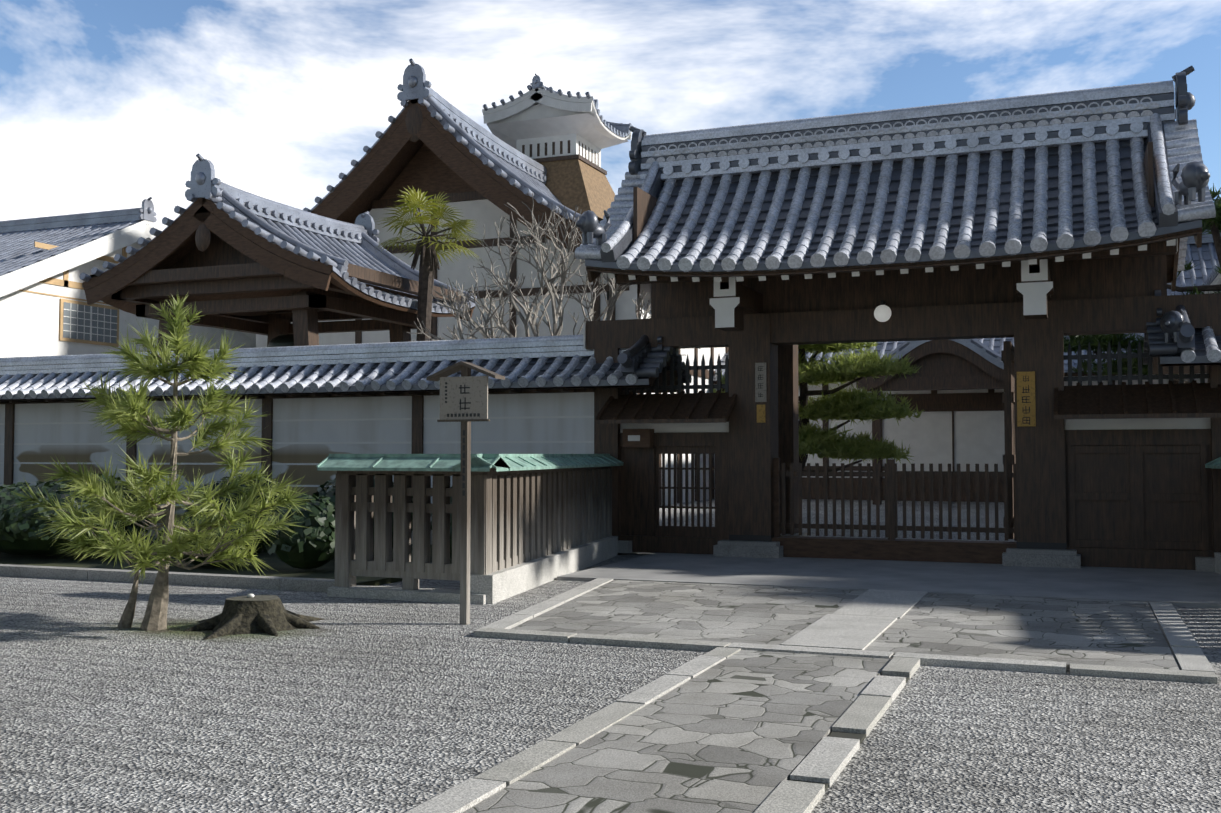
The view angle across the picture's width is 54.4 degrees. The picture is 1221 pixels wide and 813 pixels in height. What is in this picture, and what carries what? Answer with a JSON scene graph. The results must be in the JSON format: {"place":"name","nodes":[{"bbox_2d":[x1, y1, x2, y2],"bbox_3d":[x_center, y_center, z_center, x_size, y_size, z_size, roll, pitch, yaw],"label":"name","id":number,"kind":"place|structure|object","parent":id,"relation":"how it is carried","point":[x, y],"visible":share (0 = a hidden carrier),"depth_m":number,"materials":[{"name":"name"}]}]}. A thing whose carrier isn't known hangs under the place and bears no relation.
{"place":"outdoors","nodes":[
{"label":"outdoors","id":0,"kind":"place"},
{"bbox_2d":[0,197,255,357],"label":"white building","id":1,"kind":"structure","parent":0,"point":[46,309],"depth_m":33.90,"materials":[{"name":"paint"}]},
{"bbox_2d":[79,153,476,351],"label":"building","id":2,"kind":"structure","parent":0,"point":[227,257],"depth_m":24.89,"materials":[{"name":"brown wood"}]},
{"bbox_2d":[0,499,1220,812],"bbox_3d":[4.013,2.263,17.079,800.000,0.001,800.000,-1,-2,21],"label":"ground","id":3,"kind":"structure","parent":0,"point":[364,705],"depth_m":7.25,"materials":[{"name":"grey gravel"}]},
{"bbox_2d":[11,291,311,630],"bbox_3d":[-4.049,0.474,10.681,3.027,3.104,2.595,-1,-2,21],"label":"young pine","id":4,"kind":"object","parent":3,"relation":"on","point":[132,414],"visible":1,"depth_m":10.62,"materials":[{"name":"green plant"}]},
{"bbox_2d":[0,535,451,592],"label":"planting bed","id":5,"kind":"object","parent":3,"relation":"on","point":[287,577],"visible":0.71,"depth_m":14.99,"materials":[{"name":"soil"}]},
{"bbox_2d":[0,472,451,569],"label":"shrubs","id":6,"kind":"object","parent":5,"relation":"on","point":[312,546],"visible":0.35,"depth_m":16.22,"materials":[{"name":"green plant"}]},
{"bbox_2d":[184,593,324,639],"bbox_3d":[-3.228,1.875,10.767,1.229,0.344,1.326,0,-2,-9],"label":"stump","id":7,"kind":"object","parent":3,"relation":"on","point":[250,613],"visible":0.92,"depth_m":10.60,"materials":[{"name":"wood"}]},
{"bbox_2d":[0,335,691,544],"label":"wall","id":8,"kind":"structure","parent":3,"relation":"on","point":[320,403],"depth_m":20.59,"materials":[{"name":"paint"}]},
{"bbox_2d":[374,185,482,340],"bbox_3d":[-3.940,-1.136,25.835,2.531,7.510,2.630,-1,-2,21],"label":"palm tree","id":9,"kind":"object","parent":3,"relation":"on","point":[428,253],"visible":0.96,"depth_m":25.67,"materials":[{"name":"green plant"}]},
{"bbox_2d":[426,361,504,624],"bbox_3d":[-1.356,0.801,11.065,0.720,2.440,0.200,-1,-2,21],"label":"sign post","id":10,"kind":"object","parent":3,"relation":"on","point":[464,399],"visible":1,"depth_m":11.04,"materials":[{"name":"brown wood"}]},
{"bbox_2d":[316,454,623,604],"bbox_3d":[-1.082,1.417,15.701,2.206,1.580,6.379,-1,-2,21],"label":"wooden fence","id":11,"kind":"object","parent":3,"relation":"on","point":[537,520],"visible":0.94,"depth_m":13.14,"materials":[{"name":"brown wood"}]},
{"bbox_2d":[256,58,728,505],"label":"temple building","id":12,"kind":"structure","parent":3,"relation":"on","point":[543,144],"depth_m":35.07,"materials":[{"name":"white plaster"},{"name":"brown wood"},{"name":"grey ceramic roof tile"}]},
{"bbox_2d":[407,193,700,355],"bbox_3d":[-1.368,-0.709,22.930,4.917,6.430,5.345,1,-2,-20],"label":"bare tree","id":13,"kind":"object","parent":3,"relation":"on","point":[483,330],"visible":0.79,"depth_m":22.36,"materials":[{"name":"grey plant"}]},
{"bbox_2d":[706,342,923,471],"bbox_3d":[3.787,0.094,23.863,4.999,4.978,3.233,-1,-2,21],"label":"pine","id":14,"kind":"object","parent":3,"relation":"on","point":[839,403],"visible":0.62,"depth_m":23.09,"materials":[{"name":"green plant"}]},
{"bbox_2d":[713,229,1220,504],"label":"hall","id":15,"kind":"structure","parent":3,"relation":"on","point":[953,389],"depth_m":39.48,"materials":[{"name":"white wood"}]},
{"bbox_2d":[1063,182,1220,382],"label":"pine","id":16,"kind":"object","parent":3,"relation":"on","point":[1213,225],"visible":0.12,"depth_m":19.25,"materials":[{"name":"green plant"}]},
{"bbox_2d":[1143,290,1220,374],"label":"wall","id":17,"kind":"structure","parent":3,"relation":"on","point":[1195,348],"depth_m":15.33,"materials":[{"name":"tile"}]},
{"bbox_2d":[1160,309,1184,342],"bbox_3d":[7.337,-1.051,15.394,0.453,0.450,0.323,0,-2,-9],"label":"roof ornament","id":18,"kind":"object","parent":17,"relation":"attached to","point":[1170,321],"depth_m":15.29,"materials":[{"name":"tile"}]},
{"bbox_2d":[1201,262,1220,293],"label":"building","id":19,"kind":"structure","parent":3,"relation":"on","point":[1214,277],"depth_m":31.89,"materials":[{"name":"white paint"}]},
{"bbox_2d":[1205,457,1220,574],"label":"fence","id":20,"kind":"object","parent":3,"relation":"on","point":[1215,463],"visible":0.96,"depth_m":15.26,"materials":[{"name":"brown wood"}]},
{"bbox_2d":[0,0,1220,230],"label":"sky","id":21,"kind":"structure","parent":0,"point":[106,105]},
{"bbox_2d":[405,553,1220,812],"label":"paving","id":22,"kind":"structure","parent":0,"point":[781,695],"depth_m":9.33,"materials":[{"name":"stone"}]},
{"bbox_2d":[583,142,1220,571],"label":"gate","id":23,"kind":"structure","parent":22,"relation":"on","point":[1109,476],"depth_m":16.99,"materials":[{"name":"brown wood"}]},
{"bbox_2d":[575,66,1215,291],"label":"gate roof","id":24,"kind":"structure","parent":23,"relation":"attached to","point":[1058,176],"depth_m":16.58,"materials":[{"name":"grey tile"}]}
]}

